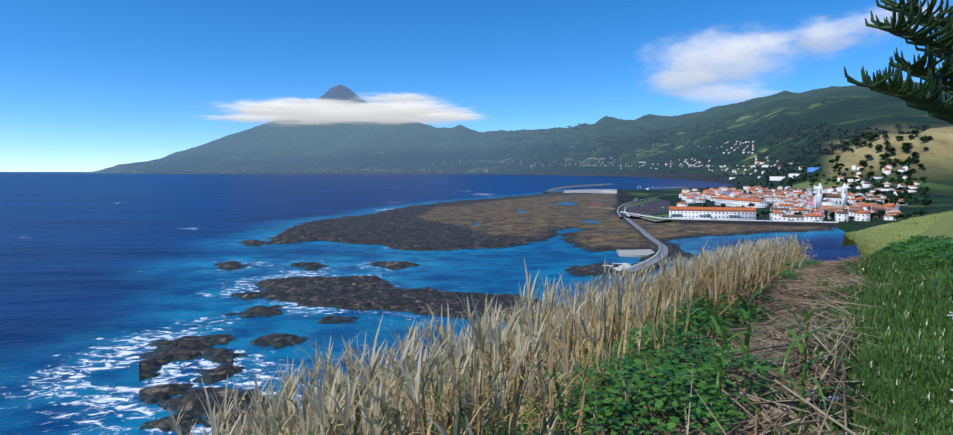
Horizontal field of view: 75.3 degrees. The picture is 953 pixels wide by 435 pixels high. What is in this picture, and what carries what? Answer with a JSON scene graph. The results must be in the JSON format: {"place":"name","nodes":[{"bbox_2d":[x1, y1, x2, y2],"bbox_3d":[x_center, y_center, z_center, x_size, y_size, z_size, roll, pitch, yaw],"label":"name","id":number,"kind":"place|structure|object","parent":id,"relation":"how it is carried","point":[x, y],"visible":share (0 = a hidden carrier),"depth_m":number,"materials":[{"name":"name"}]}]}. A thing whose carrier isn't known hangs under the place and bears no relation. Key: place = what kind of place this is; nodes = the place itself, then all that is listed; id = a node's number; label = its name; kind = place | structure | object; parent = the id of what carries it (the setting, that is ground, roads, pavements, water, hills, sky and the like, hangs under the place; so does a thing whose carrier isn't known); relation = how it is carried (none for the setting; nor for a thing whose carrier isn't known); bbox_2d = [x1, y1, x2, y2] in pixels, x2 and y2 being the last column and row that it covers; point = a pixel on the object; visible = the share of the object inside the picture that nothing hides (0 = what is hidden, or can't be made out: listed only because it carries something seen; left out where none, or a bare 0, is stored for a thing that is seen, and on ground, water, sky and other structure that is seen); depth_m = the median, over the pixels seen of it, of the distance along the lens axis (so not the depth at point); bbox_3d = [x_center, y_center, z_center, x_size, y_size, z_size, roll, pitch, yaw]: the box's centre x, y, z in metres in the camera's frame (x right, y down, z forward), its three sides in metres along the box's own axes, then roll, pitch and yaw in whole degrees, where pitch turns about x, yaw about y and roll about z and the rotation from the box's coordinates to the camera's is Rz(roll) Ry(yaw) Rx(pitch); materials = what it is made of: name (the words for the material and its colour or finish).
{"place":"outdoors","nodes":[
{"label":"outdoors","id":0,"kind":"place"},
{"bbox_2d":[0,172,860,434],"bbox_3d":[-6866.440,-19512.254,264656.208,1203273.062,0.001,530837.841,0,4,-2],"label":"ocean water","id":1,"kind":"structure","parent":0,"point":[106,280],"depth_m":305.32,"materials":[{"name":"blue liquid"}]},
{"bbox_2d":[139,191,835,434],"bbox_3d":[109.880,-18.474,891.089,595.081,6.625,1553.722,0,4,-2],"label":"lava rock","id":2,"kind":"object","parent":1,"relation":"in","point":[502,222],"visible":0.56,"depth_m":386.26,"materials":[{"name":"brown stone"}]},
{"bbox_2d":[543,183,612,192],"bbox_3d":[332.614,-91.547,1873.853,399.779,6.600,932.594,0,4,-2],"label":"breakwater","id":3,"kind":"object","parent":1,"relation":"in","point":[553,189],"visible":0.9,"depth_m":1893.12,"materials":[{"name":"concrete"}]},
{"bbox_2d":[0,0,952,171],"label":"sky","id":4,"kind":"structure","parent":0,"point":[86,85],"materials":[{"name":"blue"}]},
{"bbox_2d":[92,80,952,232],"bbox_3d":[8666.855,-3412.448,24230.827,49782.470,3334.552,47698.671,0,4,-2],"label":"island terrain","id":5,"kind":"structure","parent":0,"point":[851,108],"depth_m":5130.98,"materials":[{"name":"green plant"}]},
{"bbox_2d":[74,85,490,173],"bbox_3d":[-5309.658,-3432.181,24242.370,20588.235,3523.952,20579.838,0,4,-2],"label":"mountain","id":6,"kind":"structure","parent":5,"relation":"on","point":[332,116],"depth_m":19387.82,"materials":[{"name":"grey stone"}]},
{"bbox_2d":[145,141,907,188],"bbox_3d":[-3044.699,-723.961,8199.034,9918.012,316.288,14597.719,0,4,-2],"label":"village houses","id":7,"kind":"structure","parent":5,"relation":"on","point":[888,171],"depth_m":2181.93,"materials":[{"name":"tile"}]},
{"bbox_2d":[371,122,928,178],"bbox_3d":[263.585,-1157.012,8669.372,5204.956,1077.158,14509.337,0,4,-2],"label":"hillside trees","id":8,"kind":"object","parent":5,"relation":"on","point":[818,150],"visible":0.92,"depth_m":3136.01,"materials":[{"name":"green plant"}]},
{"bbox_2d":[564,189,838,277],"bbox_3d":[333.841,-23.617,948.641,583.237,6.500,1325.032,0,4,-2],"label":"road","id":9,"kind":"structure","parent":5,"relation":"on","point":[625,212],"depth_m":557.92,"materials":[{"name":"grey asphalt"}]},
{"bbox_2d":[634,198,817,220],"bbox_3d":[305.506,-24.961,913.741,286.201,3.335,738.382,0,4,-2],"label":"cars and bus","id":10,"kind":"object","parent":9,"relation":"on","point":[636,199],"visible":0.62,"depth_m":635.43,"materials":[{"name":"white paint"}]},
{"bbox_2d":[639,162,920,221],"bbox_3d":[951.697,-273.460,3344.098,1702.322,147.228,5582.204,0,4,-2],"label":"town buildings","id":11,"kind":"structure","parent":5,"relation":"on","point":[787,205],"depth_m":705.92,"materials":[{"name":"paint"}]},
{"bbox_2d":[688,129,932,220],"bbox_3d":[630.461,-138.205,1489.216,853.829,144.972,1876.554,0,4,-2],"label":"town trees","id":12,"kind":"object","parent":5,"relation":"on","point":[893,198],"visible":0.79,"depth_m":1147.47,"materials":[{"name":"green plant"}]},
{"bbox_2d":[605,212,952,434],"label":"hill ground","id":13,"kind":"structure","parent":0,"point":[943,225],"depth_m":6.51,"materials":[{"name":"green plant"}]},
{"bbox_2d":[151,234,817,434],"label":"dry reeds","id":14,"kind":"object","parent":13,"relation":"on","point":[478,389],"visible":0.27,"depth_m":5.25,"materials":[{"name":"beige plant"}]},
{"bbox_2d":[486,234,952,434],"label":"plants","id":15,"kind":"object","parent":13,"relation":"on","point":[827,301],"visible":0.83,"depth_m":6.88,"materials":[{"name":"green plant"}]},
{"bbox_2d":[844,0,952,123],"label":"norfolk pine tree","id":16,"kind":"object","parent":13,"relation":"on","point":[941,47],"visible":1,"depth_m":9.40,"materials":[{"name":"green plant"}]},
{"bbox_2d":[842,211,952,260],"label":"lawn hill","id":17,"kind":"structure","parent":0,"point":[847,241],"depth_m":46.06,"materials":[{"name":"green plant"}]}
]}

